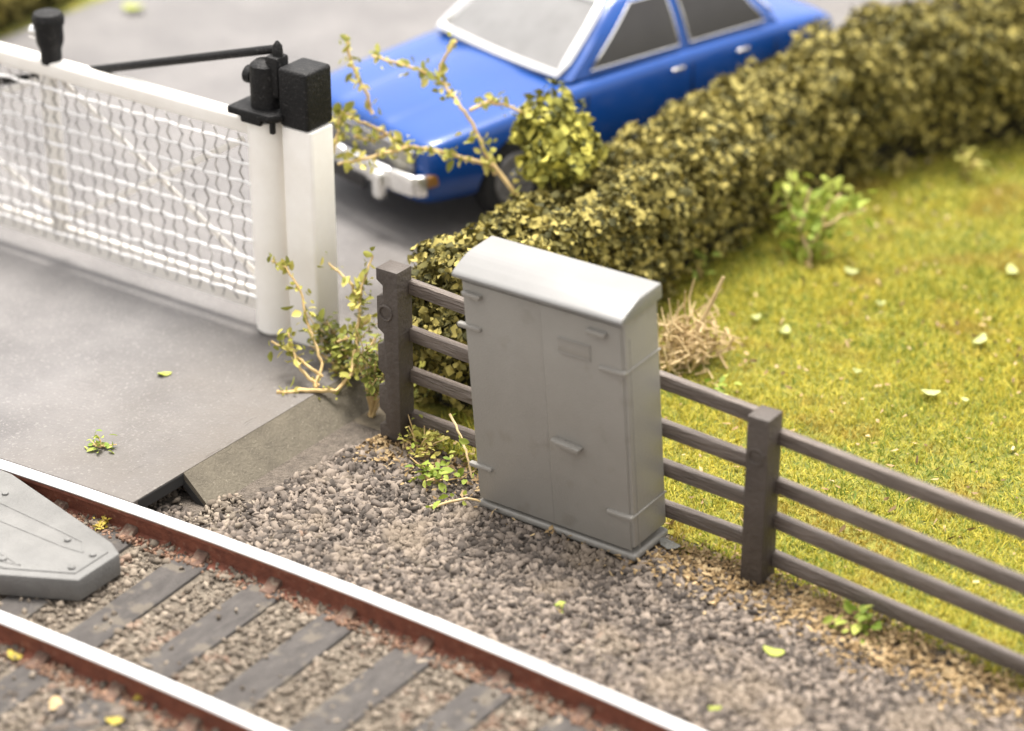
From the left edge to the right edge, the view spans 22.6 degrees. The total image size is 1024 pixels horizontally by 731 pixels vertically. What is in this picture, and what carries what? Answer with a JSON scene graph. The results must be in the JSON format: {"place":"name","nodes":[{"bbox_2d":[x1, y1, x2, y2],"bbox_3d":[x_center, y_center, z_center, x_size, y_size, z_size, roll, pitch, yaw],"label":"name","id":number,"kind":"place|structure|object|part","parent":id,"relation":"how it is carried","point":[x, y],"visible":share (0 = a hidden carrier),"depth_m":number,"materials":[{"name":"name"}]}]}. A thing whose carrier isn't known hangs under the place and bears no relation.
{"place":"outdoors","nodes":[
{"label":"outdoors","id":0,"kind":"place"},
{"bbox_2d":[0,0,100,38],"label":"verge","id":1,"kind":"structure","parent":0,"point":[65,6],"depth_m":21.68,"materials":[{"name":"green plant"}]},
{"bbox_2d":[0,0,61,31],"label":"roadside hedge","id":2,"kind":"object","parent":1,"relation":"on","point":[16,9],"visible":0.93,"depth_m":21.41,"materials":[{"name":"green plant"}]},
{"bbox_2d":[0,0,964,504],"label":"road","id":3,"kind":"structure","parent":0,"point":[90,344],"depth_m":17.06,"materials":[{"name":"grey asphalt"}]},
{"bbox_2d":[84,429,117,452],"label":"green weed","id":4,"kind":"object","parent":3,"relation":"on","point":[100,444],"visible":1,"depth_m":14.80,"materials":[{"name":"green plant"}]},
{"bbox_2d":[123,4,143,8],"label":"fallen leaf","id":5,"kind":"object","parent":3,"relation":"on","point":[128,6],"visible":1,"depth_m":21.59,"materials":[{"name":"yellow plant"}]},
{"bbox_2d":[157,372,171,375],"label":"fallen leaf","id":6,"kind":"object","parent":3,"relation":"on","point":[165,373],"visible":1,"depth_m":15.63,"materials":[{"name":"yellow plant"}]},
{"bbox_2d":[278,58,338,346],"bbox_3d":[-1.234,-0.967,15.704,0.242,1.845,0.245,18,32,31],"label":"gate post","id":7,"kind":"object","parent":3,"relation":"on","point":[305,103],"visible":0.9,"depth_m":15.54,"materials":[{"name":"white paint"}]},
{"bbox_2d":[0,8,290,335],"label":"crossing gate","id":8,"kind":"structure","parent":7,"relation":"attached to","point":[256,116],"depth_m":16.22,"materials":[{"name":"white metal"}]},
{"bbox_2d":[267,246,376,399],"bbox_3d":[-1.138,-0.243,15.508,0.705,0.848,0.598,-4,27,-7],"label":"weed sprig","id":9,"kind":"object","parent":3,"relation":"on","point":[355,295],"visible":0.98,"depth_m":15.51,"materials":[{"name":"yellow plant"}]},
{"bbox_2d":[305,342,368,376],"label":"green weed","id":10,"kind":"object","parent":3,"relation":"on","point":[342,367],"visible":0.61,"depth_m":15.65,"materials":[{"name":"green plant"}]},
{"bbox_2d":[299,306,380,371],"bbox_3d":[-1.096,-0.173,15.733,0.485,0.353,0.460,23,35,38],"label":"creeping weed","id":11,"kind":"object","parent":3,"relation":"on","point":[335,347],"visible":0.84,"depth_m":15.70,"materials":[{"name":"green plant"}]},
{"bbox_2d":[328,0,834,211],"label":"saloon car","id":12,"kind":"object","parent":3,"relation":"on","point":[617,65],"visible":0.66,"depth_m":17.96,"materials":[{"name":"plastic"}]},
{"bbox_3d":[0.823,-2.352,17.990,0.843,0.366,0.159,-20,33,-34],"label":"side window","id":13,"kind":"part","parent":12,"relation":"part of","materials":[{"name":"grey glass"}]},
{"bbox_3d":[1.501,-2.603,18.482,0.788,0.366,0.159,-20,33,-34],"label":"side window","id":14,"kind":"part","parent":12,"relation":"part of","materials":[{"name":"grey glass"}]},
{"bbox_3d":[1.369,-2.960,19.166,0.445,0.397,1.278,-20,33,-34],"label":"rear window","id":15,"kind":"part","parent":12,"relation":"part of","materials":[{"name":"white glass"}]},
{"bbox_2d":[407,133,1023,690],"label":"field","id":16,"kind":"structure","parent":0,"point":[432,409],"depth_m":15.66,"materials":[{"name":"green plant"}]},
{"bbox_2d":[353,375,385,430],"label":"soil","id":17,"kind":"structure","parent":16,"relation":"on","point":[365,419],"depth_m":15.51,"materials":[{"name":"soil"}]},
{"bbox_2d":[338,322,384,417],"bbox_3d":[-0.842,0.037,15.402,0.338,0.615,0.453,-20,33,-34],"label":"creeping weed","id":18,"kind":"object","parent":17,"relation":"on","point":[371,380],"visible":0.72,"depth_m":15.36,"materials":[{"name":"green plant"}]},
{"bbox_2d":[657,276,742,383],"bbox_3d":[1.130,-0.243,16.003,0.610,0.605,0.752,18,32,31],"label":"dry twig heap","id":19,"kind":"object","parent":16,"relation":"on","point":[679,344],"visible":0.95,"depth_m":16.00,"materials":[{"name":"beige plant"}]},
{"bbox_2d":[685,249,721,280],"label":"green weed","id":20,"kind":"object","parent":16,"relation":"on","point":[701,255],"visible":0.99,"depth_m":17.22,"materials":[{"name":"green plant"}]},
{"bbox_2d":[407,0,1023,418],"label":"hedge","id":21,"kind":"object","parent":16,"relation":"on","point":[659,198],"visible":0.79,"depth_m":17.76,"materials":[{"name":"green plant"}]},
{"bbox_2d":[330,32,549,228],"bbox_3d":[-0.477,-1.453,16.374,1.463,1.295,0.545,-1,27,-2],"label":"bare branch","id":22,"kind":"object","parent":21,"relation":"attached to","point":[343,115],"visible":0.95,"depth_m":16.31,"materials":[{"name":"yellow plant"}]},
{"bbox_2d":[506,79,609,189],"bbox_3d":[0.310,-1.468,16.548,0.674,0.727,0.770,18,32,31],"label":"leaf clump","id":23,"kind":"object","parent":21,"relation":"on","point":[558,149],"visible":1,"depth_m":16.40,"materials":[{"name":"plant"}]},
{"bbox_2d":[704,374,741,394],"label":"green weed","id":24,"kind":"object","parent":16,"relation":"on","point":[722,388],"visible":0.71,"depth_m":15.78,"materials":[{"name":"green plant"}]},
{"bbox_2d":[750,314,760,319],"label":"pale leaf","id":25,"kind":"object","parent":16,"relation":"on","point":[758,316],"visible":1,"depth_m":16.64,"materials":[{"name":"plant"}]},
{"bbox_2d":[781,325,789,332],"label":"pale leaf","id":26,"kind":"object","parent":16,"relation":"on","point":[785,328],"visible":1,"depth_m":16.47,"materials":[{"name":"plant"}]},
{"bbox_2d":[761,170,876,265],"bbox_3d":[2.076,-0.941,17.520,0.816,0.752,0.587,18,32,31],"label":"green sapling","id":27,"kind":"object","parent":16,"relation":"on","point":[818,227],"visible":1,"depth_m":17.47,"materials":[{"name":"green plant"}]},
{"bbox_2d":[665,135,1023,608],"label":"grass debris","id":28,"kind":"object","parent":16,"relation":"on","point":[843,527],"depth_m":16.23,"materials":[{"name":"plant"}]},
{"bbox_2d":[844,267,858,273],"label":"pale leaf","id":29,"kind":"object","parent":16,"relation":"on","point":[851,271],"visible":1,"depth_m":17.27,"materials":[{"name":"plant"}]},
{"bbox_2d":[853,368,861,372],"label":"pale leaf","id":30,"kind":"object","parent":16,"relation":"on","point":[855,370],"visible":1,"depth_m":15.95,"materials":[{"name":"plant"}]},
{"bbox_2d":[876,300,885,305],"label":"pale leaf","id":31,"kind":"object","parent":16,"relation":"on","point":[881,303],"visible":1,"depth_m":16.82,"materials":[{"name":"plant"}]},
{"bbox_2d":[921,389,940,395],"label":"pale leaf","id":32,"kind":"object","parent":16,"relation":"on","point":[933,392],"visible":1,"depth_m":15.68,"materials":[{"name":"yellow plant"}]},
{"bbox_2d":[948,147,992,179],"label":"green weed","id":33,"kind":"object","parent":16,"relation":"on","point":[965,172],"visible":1,"depth_m":18.75,"materials":[{"name":"green plant"}]},
{"bbox_2d":[972,333,986,343],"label":"pale leaf","id":34,"kind":"object","parent":16,"relation":"on","point":[981,338],"visible":1,"depth_m":16.34,"materials":[{"name":"plant"}]},
{"bbox_2d":[1006,263,1017,273],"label":"pale leaf","id":35,"kind":"object","parent":16,"relation":"on","point":[1010,268],"visible":1,"depth_m":17.29,"materials":[{"name":"plant"}]},
{"label":"ground","id":36,"kind":"structure","parent":0,"visible":0},
{"bbox_2d":[0,486,828,730],"bbox_3d":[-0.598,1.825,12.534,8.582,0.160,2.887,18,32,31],"label":"track stones","id":37,"kind":"object","parent":36,"relation":"on","point":[278,636],"visible":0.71,"depth_m":13.18,"materials":[{"name":"beige gravel"}]},
{"bbox_2d":[0,509,624,730],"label":"rust grit","id":38,"kind":"object","parent":37,"relation":"on","point":[474,677],"visible":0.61,"depth_m":13.06,"materials":[{"name":"brown gravel"}]},
{"bbox_2d":[148,421,1023,730],"bbox_3d":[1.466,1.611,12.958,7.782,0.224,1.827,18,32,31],"label":"ballast stones","id":39,"kind":"object","parent":36,"relation":"on","point":[357,505],"visible":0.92,"depth_m":13.58,"materials":[{"name":"grey gravel"}]},
{"bbox_2d":[0,660,174,730],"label":"ballast stones","id":40,"kind":"object","parent":39,"relation":"on","point":[64,708],"visible":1,"depth_m":12.69,"materials":[{"name":"beige gravel"}]},
{"bbox_2d":[48,696,62,709],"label":"fallen leaf","id":41,"kind":"object","parent":40,"relation":"on","point":[54,702],"visible":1,"depth_m":12.75,"materials":[{"name":"plant"}]},
{"bbox_2d":[105,716,123,724],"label":"fallen leaf","id":42,"kind":"object","parent":40,"relation":"on","point":[114,720],"visible":1,"depth_m":12.62,"materials":[{"name":"yellow plant"}]},
{"bbox_2d":[92,515,111,530],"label":"green weed","id":43,"kind":"object","parent":39,"relation":"on","point":[102,523],"visible":1,"depth_m":14.29,"materials":[{"name":"yellow plant"}]},
{"bbox_2d":[183,364,379,505],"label":"road ramp","id":44,"kind":"structure","parent":39,"relation":"on","point":[254,455],"depth_m":15.08,"materials":[{"name":"grey concrete"}]},
{"bbox_2d":[138,474,204,507],"bbox_3d":[-1.459,0.486,15.042,0.245,0.196,2.010,18,32,31],"label":"road lining","id":45,"kind":"object","parent":44,"relation":"on","point":[161,492],"visible":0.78,"depth_m":14.49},
{"bbox_2d":[0,459,702,730],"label":"railway track","id":46,"kind":"structure","parent":39,"relation":"on","point":[296,654],"depth_m":13.10,"materials":[{"name":"silver metal"}]},
{"bbox_2d":[7,650,22,659],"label":"fallen leaf","id":47,"kind":"object","parent":46,"relation":"on","point":[10,653],"visible":1,"depth_m":13.13,"materials":[{"name":"yellow plant"}]},
{"bbox_2d":[0,470,120,600],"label":"guard ramp","id":48,"kind":"structure","parent":46,"relation":"on","point":[49,549],"depth_m":13.79,"materials":[{"name":"grey metal"}]},
{"bbox_2d":[133,694,141,699],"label":"fallen leaf","id":49,"kind":"object","parent":46,"relation":"on","point":[138,697],"visible":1,"depth_m":12.79,"materials":[{"name":"plant"}]},
{"bbox_2d":[397,414,449,457],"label":"green weed","id":50,"kind":"object","parent":39,"relation":"on","point":[433,436],"visible":0.99,"depth_m":15.00,"materials":[{"name":"green plant"}]},
{"bbox_2d":[405,443,466,492],"bbox_3d":[-0.459,0.589,14.802,0.454,0.181,0.331,51,56,57],"label":"green weed","id":51,"kind":"object","parent":39,"relation":"on","point":[433,474],"visible":1,"depth_m":14.74,"materials":[{"name":"green plant"}]},
{"bbox_2d":[425,413,480,508],"bbox_3d":[-0.304,0.589,14.546,0.306,0.482,0.419,12,30,23],"label":"dry stalk","id":52,"kind":"object","parent":39,"relation":"on","point":[463,442],"visible":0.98,"depth_m":14.54,"materials":[{"name":"beige plant"}]},
{"bbox_2d":[452,236,667,561],"bbox_3d":[0.271,0.193,14.007,1.127,1.582,0.396,18,36,33],"label":"relay cabinet","id":53,"kind":"object","parent":39,"relation":"on","point":[563,353],"visible":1,"depth_m":13.81,"materials":[{"name":"metal"}]},
{"bbox_3d":[-0.013,0.208,14.059,0.520,1.385,0.012,18,36,33],"label":"door","id":54,"kind":"part","parent":53,"relation":"part of","materials":[{"name":"paint"}]},
{"bbox_3d":[0.386,0.350,13.755,0.520,1.385,0.062,18,36,33],"label":"door","id":55,"kind":"part","parent":53,"relation":"part of","materials":[{"name":"paint"}]},
{"bbox_2d":[554,601,565,612],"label":"green weed","id":56,"kind":"object","parent":39,"relation":"on","point":[560,603],"visible":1,"depth_m":13.55,"materials":[{"name":"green plant"}]},
{"bbox_2d":[659,537,680,548],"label":"fallen leaf","id":57,"kind":"object","parent":39,"relation":"on","point":[669,544],"visible":1,"depth_m":14.11,"materials":[{"name":"plant"}]},
{"bbox_2d":[343,430,1023,727],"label":"dry litter","id":58,"kind":"object","parent":39,"relation":"on","point":[804,604],"visible":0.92,"depth_m":13.47,"materials":[{"name":"plant"}]},
{"bbox_2d":[708,706,721,710],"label":"fallen leaf","id":59,"kind":"object","parent":39,"relation":"on","point":[711,708],"visible":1,"depth_m":12.71,"materials":[{"name":"yellow plant"}]},
{"bbox_2d":[763,646,783,655],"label":"fallen leaf","id":60,"kind":"object","parent":39,"relation":"on","point":[773,651],"visible":1,"depth_m":13.15,"materials":[{"name":"yellow plant"}]},
{"bbox_2d":[822,600,881,644],"bbox_3d":[1.835,1.292,13.380,0.317,0.220,0.358,18,32,31],"label":"green weed","id":61,"kind":"object","parent":39,"relation":"on","point":[862,615],"visible":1,"depth_m":13.34,"materials":[{"name":"green plant"}]},
{"bbox_2d":[376,260,1023,675],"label":"post and rail fence","id":62,"kind":"object","parent":36,"relation":"on","point":[762,488],"visible":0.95,"depth_m":13.55,"materials":[{"name":"wood"}]}
]}

